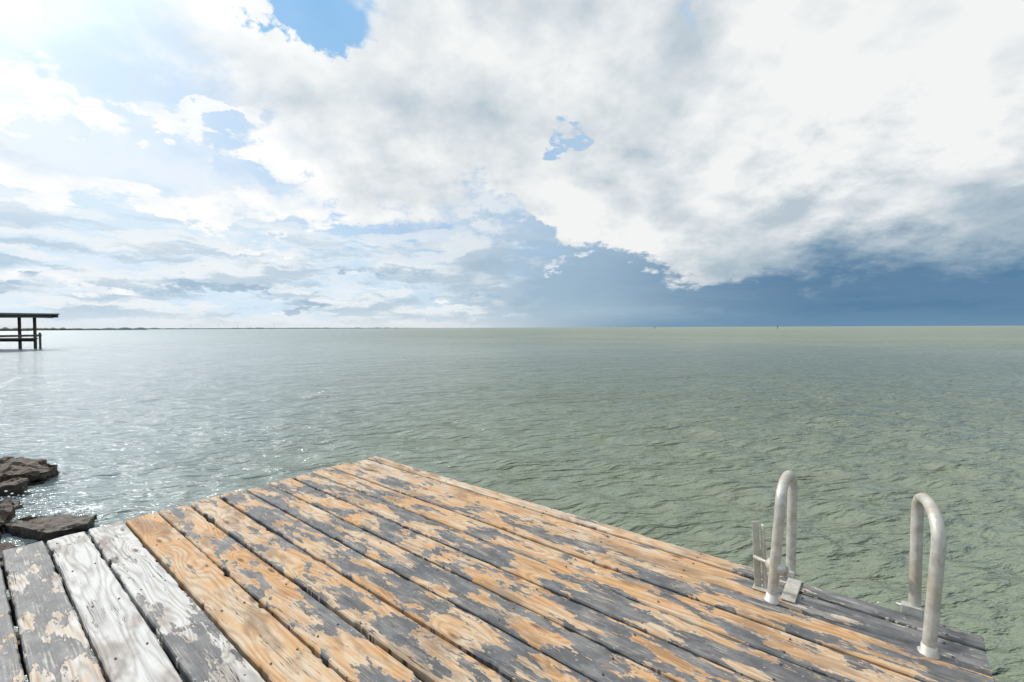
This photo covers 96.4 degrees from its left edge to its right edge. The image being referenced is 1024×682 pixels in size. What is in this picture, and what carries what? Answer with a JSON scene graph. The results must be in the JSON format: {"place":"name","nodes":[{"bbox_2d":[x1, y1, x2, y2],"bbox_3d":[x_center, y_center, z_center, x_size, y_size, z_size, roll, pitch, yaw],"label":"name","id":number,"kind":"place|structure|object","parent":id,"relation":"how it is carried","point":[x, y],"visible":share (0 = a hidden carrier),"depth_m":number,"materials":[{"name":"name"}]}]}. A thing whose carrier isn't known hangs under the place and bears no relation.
{"place":"outdoors","nodes":[
{"label":"outdoors","id":0,"kind":"place"},
{"bbox_2d":[0,327,145,329],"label":"distant shoreline","id":1,"kind":"structure","parent":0,"point":[6,328],"depth_m":1070.51,"materials":[{"name":"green plant"}]},
{"bbox_2d":[57,327,387,328],"bbox_3d":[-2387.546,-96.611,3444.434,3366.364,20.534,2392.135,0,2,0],"label":"distant shoreline","id":2,"kind":"structure","parent":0,"point":[211,328],"depth_m":3755.71,"materials":[{"name":"grey plant"}]},
{"bbox_2d":[0,326,1023,681],"bbox_3d":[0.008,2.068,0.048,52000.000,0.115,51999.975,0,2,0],"label":"water","id":3,"kind":"structure","parent":0,"point":[702,440],"depth_m":9.59,"materials":[{"name":"green liquid"}]},
{"bbox_2d":[0,498,16,533],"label":"shore rock","id":4,"kind":"object","parent":3,"relation":"in","point":[7,511],"visible":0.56,"depth_m":4.74,"materials":[{"name":"stone"}]},
{"bbox_2d":[0,543,27,563],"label":"shore rock","id":5,"kind":"object","parent":3,"relation":"in","point":[4,546],"visible":0.04,"depth_m":4.11,"materials":[{"name":"stone"}]},
{"bbox_2d":[0,477,28,496],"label":"shore rock","id":6,"kind":"object","parent":3,"relation":"in","point":[17,486],"visible":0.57,"depth_m":5.73,"materials":[{"name":"stone"}]},
{"bbox_2d":[12,500,23,509],"bbox_3d":[-5.941,2.018,5.218,0.554,0.313,0.405,-2,2,-42],"label":"shore rock","id":7,"kind":"object","parent":3,"relation":"in","point":[17,505],"visible":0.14,"depth_m":5.30,"materials":[{"name":"stone"}]},
{"bbox_2d":[0,456,59,485],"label":"shore rock","id":8,"kind":"object","parent":3,"relation":"in","point":[41,471],"visible":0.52,"depth_m":6.24,"materials":[{"name":"stone"}]},
{"bbox_2d":[0,313,59,348],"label":"covered boat pier","id":9,"kind":"structure","parent":3,"relation":"in","point":[20,339],"depth_m":49.40,"materials":[{"name":"metal"}]},
{"bbox_2d":[3,514,96,544],"bbox_3d":[-4.790,1.951,4.750,0.830,0.282,0.491,0,2,12],"label":"shore rock","id":10,"kind":"object","parent":3,"relation":"in","point":[45,529],"visible":0.7,"depth_m":4.63,"materials":[{"name":"stone"}]},
{"bbox_2d":[1,489,102,515],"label":"wave splash","id":11,"kind":"object","parent":3,"relation":"on","point":[25,500],"visible":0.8,"depth_m":5.21,"materials":[{"name":"white liquid"}]},
{"bbox_2d":[0,456,994,681],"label":"wooden dock","id":12,"kind":"object","parent":3,"relation":"in","point":[375,569],"visible":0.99,"depth_m":2.16,"materials":[{"name":"brown wood"}]},
{"bbox_2d":[752,470,946,659],"bbox_3d":[1.527,1.815,2.159,0.697,2.332,0.419,1,2,39],"label":"dock ladder","id":13,"kind":"object","parent":12,"relation":"attached to","point":[787,486],"visible":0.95,"depth_m":2.08,"materials":[{"name":"metal"}]},
{"bbox_2d":[0,0,1023,328],"label":"sky","id":14,"kind":"structure","parent":0,"point":[164,163],"materials":[{"name":"white"}]}
]}

